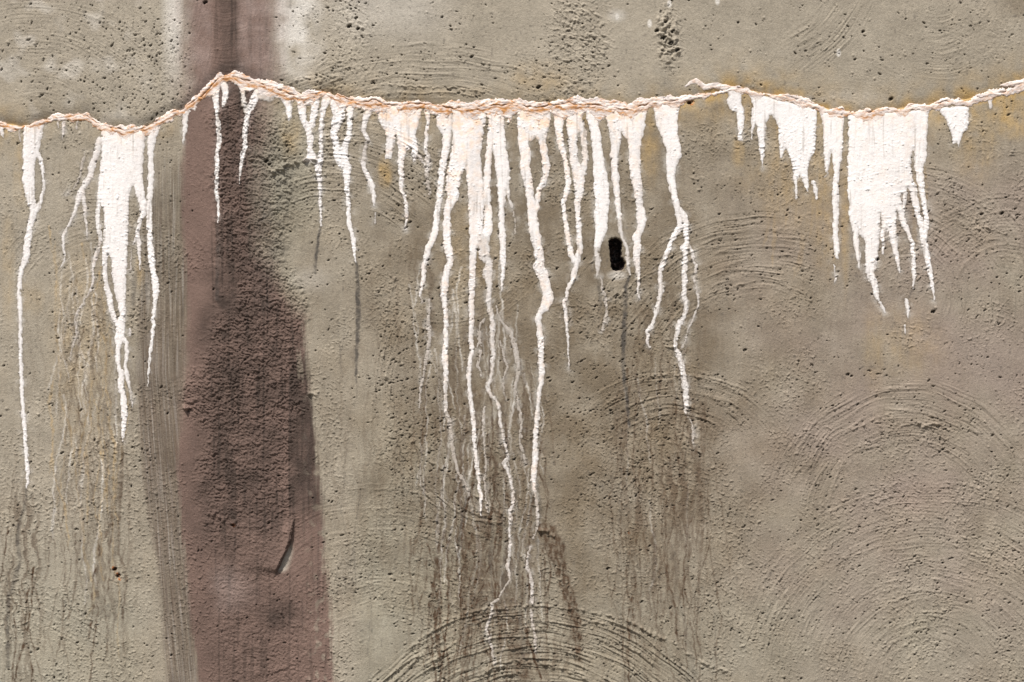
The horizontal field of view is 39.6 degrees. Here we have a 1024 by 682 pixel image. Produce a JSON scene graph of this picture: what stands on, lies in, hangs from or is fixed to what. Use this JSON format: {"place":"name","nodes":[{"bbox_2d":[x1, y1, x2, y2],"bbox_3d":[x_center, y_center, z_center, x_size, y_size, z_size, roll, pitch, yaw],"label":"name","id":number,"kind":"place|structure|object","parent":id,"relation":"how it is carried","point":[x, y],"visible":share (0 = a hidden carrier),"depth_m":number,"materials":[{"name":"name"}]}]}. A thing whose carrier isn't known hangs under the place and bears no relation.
{"place":"outdoors","nodes":[
{"label":"outdoors","id":0,"kind":"place"},
{"label":"ground","id":1,"kind":"structure","parent":0,"visible":0},
{"bbox_2d":[0,0,1023,681],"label":"plastered wall","id":2,"kind":"structure","parent":1,"relation":"on","point":[270,486],"depth_m":2.67,"materials":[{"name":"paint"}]},
{"bbox_2d":[0,127,3,137],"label":"lime streak","id":3,"kind":"object","parent":2,"relation":"attached to","point":[2,131],"visible":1,"depth_m":2.67,"materials":[{"name":"white stone"}]},
{"bbox_2d":[17,124,44,487],"bbox_3d":[-0.902,-0.069,2.667,0.054,0.691,0.007,0,0,0],"label":"lime streak","id":4,"kind":"object","parent":2,"relation":"attached to","point":[32,137],"visible":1,"depth_m":2.67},
{"bbox_2d":[57,121,78,138],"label":"lime streak","id":5,"kind":"object","parent":2,"relation":"attached to","point":[64,125],"visible":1,"depth_m":2.67,"materials":[{"name":"white stone"}]},
{"bbox_2d":[59,137,101,268],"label":"lime streak","id":6,"kind":"object","parent":2,"relation":"attached to","point":[80,195],"visible":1,"depth_m":2.67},
{"bbox_2d":[70,240,101,361],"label":"lime streak","id":7,"kind":"object","parent":2,"relation":"attached to","point":[95,257],"visible":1,"depth_m":2.67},
{"bbox_2d":[95,130,145,439],"bbox_3d":[-0.731,-0.107,2.669,0.102,0.593,0.010,0,0,0],"label":"lime streak","id":8,"kind":"object","parent":2,"relation":"attached to","point":[121,167],"visible":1,"depth_m":2.67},
{"bbox_2d":[127,177,146,270],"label":"lime streak","id":9,"kind":"object","parent":2,"relation":"attached to","point":[139,190],"visible":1,"depth_m":2.67,"materials":[{"name":"white stone"}]},
{"bbox_2d":[146,126,159,386],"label":"lime streak","id":10,"kind":"object","parent":2,"relation":"attached to","point":[151,139],"visible":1,"depth_m":2.67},
{"bbox_2d":[182,111,188,143],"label":"lime streak","id":11,"kind":"object","parent":2,"relation":"attached to","point":[184,122],"visible":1,"depth_m":2.67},
{"bbox_2d":[212,89,221,222],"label":"lime streak","id":12,"kind":"object","parent":2,"relation":"attached to","point":[215,98],"visible":1,"depth_m":2.66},
{"bbox_2d":[221,82,228,106],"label":"lime streak","id":13,"kind":"object","parent":2,"relation":"attached to","point":[224,88],"visible":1,"depth_m":2.66,"materials":[{"name":"white stone"}]},
{"bbox_2d":[239,89,274,184],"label":"lime streak","id":14,"kind":"object","parent":2,"relation":"attached to","point":[256,96],"visible":1,"depth_m":2.66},
{"bbox_2d":[281,99,292,120],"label":"lime streak","id":15,"kind":"object","parent":2,"relation":"attached to","point":[288,105],"visible":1,"depth_m":2.67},
{"bbox_2d":[297,100,319,161],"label":"lime streak","id":16,"kind":"object","parent":2,"relation":"attached to","point":[308,127],"visible":1,"depth_m":2.67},
{"bbox_2d":[315,94,331,225],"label":"lime streak","id":17,"kind":"object","parent":2,"relation":"attached to","point":[326,101],"visible":1,"depth_m":2.67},
{"bbox_2d":[330,100,355,261],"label":"lime streak","id":18,"kind":"object","parent":2,"relation":"attached to","point":[340,155],"visible":1,"depth_m":2.67,"materials":[{"name":"white"}]},
{"bbox_2d":[361,110,376,222],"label":"lime streak","id":19,"kind":"object","parent":2,"relation":"attached to","point":[365,118],"visible":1,"depth_m":2.67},
{"bbox_2d":[378,106,425,229],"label":"lime streak","id":20,"kind":"object","parent":2,"relation":"attached to","point":[393,121],"visible":1,"depth_m":2.67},
{"bbox_2d":[418,296,431,407],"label":"lime streak","id":21,"kind":"object","parent":2,"relation":"attached to","point":[428,334],"visible":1,"depth_m":2.67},
{"bbox_2d":[423,109,431,194],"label":"lime streak","id":22,"kind":"object","parent":2,"relation":"attached to","point":[425,149],"visible":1,"depth_m":2.67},
{"bbox_2d":[419,113,452,296],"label":"lime streak","id":23,"kind":"object","parent":2,"relation":"attached to","point":[444,125],"visible":1,"depth_m":2.67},
{"bbox_2d":[440,109,469,495],"bbox_3d":[-0.107,-0.073,2.667,0.058,0.731,0.008,0,0,0],"label":"lime streak","id":24,"kind":"object","parent":2,"relation":"attached to","point":[457,166],"visible":1,"depth_m":2.67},
{"bbox_2d":[465,112,486,514],"bbox_3d":[-0.068,-0.050,2.667,0.042,0.757,0.008,0,0,0],"label":"lime streak","id":25,"kind":"object","parent":2,"relation":"attached to","point":[473,149],"visible":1,"depth_m":2.67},
{"bbox_2d":[483,124,494,236],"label":"lime streak","id":26,"kind":"object","parent":2,"relation":"attached to","point":[488,225],"visible":1,"depth_m":2.67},
{"bbox_2d":[476,318,508,511],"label":"lime streak","id":27,"kind":"object","parent":2,"relation":"attached to","point":[483,411],"visible":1,"depth_m":2.67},
{"bbox_2d":[477,232,515,663],"bbox_3d":[-0.028,0.201,2.667,0.073,0.810,0.009,0,0,0],"label":"lime streak","id":28,"kind":"object","parent":2,"relation":"attached to","point":[483,241],"visible":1,"depth_m":2.67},
{"bbox_2d":[487,114,515,291],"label":"lime streak","id":29,"kind":"object","parent":2,"relation":"attached to","point":[501,164],"visible":1,"depth_m":2.67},
{"bbox_2d":[496,305,526,463],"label":"lime streak","id":30,"kind":"object","parent":2,"relation":"attached to","point":[514,344],"visible":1,"depth_m":2.67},
{"bbox_2d":[0,70,1023,138],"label":"lime crust","id":31,"kind":"object","parent":2,"relation":"on","point":[599,109],"visible":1,"depth_m":2.67,"materials":[{"name":"stone"}]},
{"bbox_2d":[525,527,537,652],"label":"lime streak","id":32,"kind":"object","parent":2,"relation":"attached to","point":[527,569],"visible":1,"depth_m":2.67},
{"bbox_2d":[517,110,553,526],"bbox_3d":[0.044,-0.044,2.667,0.071,0.786,0.007,0,0,0],"label":"lime streak","id":33,"kind":"object","parent":2,"relation":"attached to","point":[530,128],"visible":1,"depth_m":2.67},
{"bbox_2d":[553,115,575,263],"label":"lime streak","id":34,"kind":"object","parent":2,"relation":"attached to","point":[558,123],"visible":1,"depth_m":2.67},
{"bbox_2d":[562,112,588,365],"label":"lime streak","id":35,"kind":"object","parent":2,"relation":"attached to","point":[575,123],"visible":1,"depth_m":2.67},
{"bbox_2d":[586,110,609,277],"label":"lime streak","id":36,"kind":"object","parent":2,"relation":"attached to","point":[601,193],"visible":1,"depth_m":2.67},
{"bbox_2d":[600,277,607,330],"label":"lime streak","id":37,"kind":"object","parent":2,"relation":"attached to","point":[606,311],"visible":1,"depth_m":2.67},
{"bbox_2d":[606,111,630,275],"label":"lime streak","id":38,"kind":"object","parent":2,"relation":"attached to","point":[613,121],"visible":1,"depth_m":2.67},
{"bbox_2d":[620,112,646,299],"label":"lime streak","id":39,"kind":"object","parent":2,"relation":"attached to","point":[632,132],"visible":1,"depth_m":2.67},
{"bbox_2d":[645,105,699,443],"bbox_3d":[0.301,-0.125,2.666,0.104,0.637,0.010,0,0,-4],"label":"lime streak","id":40,"kind":"object","parent":2,"relation":"attached to","point":[666,117],"visible":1,"depth_m":2.67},
{"bbox_2d":[727,91,744,140],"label":"lime streak","id":41,"kind":"object","parent":2,"relation":"attached to","point":[734,103],"visible":1,"depth_m":2.67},
{"bbox_2d":[749,95,774,167],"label":"lime streak","id":42,"kind":"object","parent":2,"relation":"attached to","point":[762,110],"visible":1,"depth_m":2.67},
{"bbox_2d":[772,100,817,199],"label":"lime streak","id":43,"kind":"object","parent":2,"relation":"attached to","point":[796,124],"visible":1,"depth_m":2.67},
{"bbox_2d":[820,113,843,282],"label":"lime streak","id":44,"kind":"object","parent":2,"relation":"attached to","point":[833,136],"visible":1,"depth_m":2.67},
{"bbox_2d":[846,110,934,312],"bbox_3d":[0.710,-0.243,2.670,0.168,0.384,0.014,0,0,0],"label":"lime streak","id":45,"kind":"object","parent":2,"relation":"attached to","point":[879,177],"visible":1,"depth_m":2.67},
{"bbox_2d":[905,298,909,317],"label":"lime streak","id":46,"kind":"object","parent":2,"relation":"attached to","point":[907,306],"visible":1,"depth_m":2.67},
{"bbox_2d":[940,99,992,146],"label":"lime streak","id":47,"kind":"object","parent":2,"relation":"attached to","point":[956,117],"visible":1,"depth_m":2.67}
]}

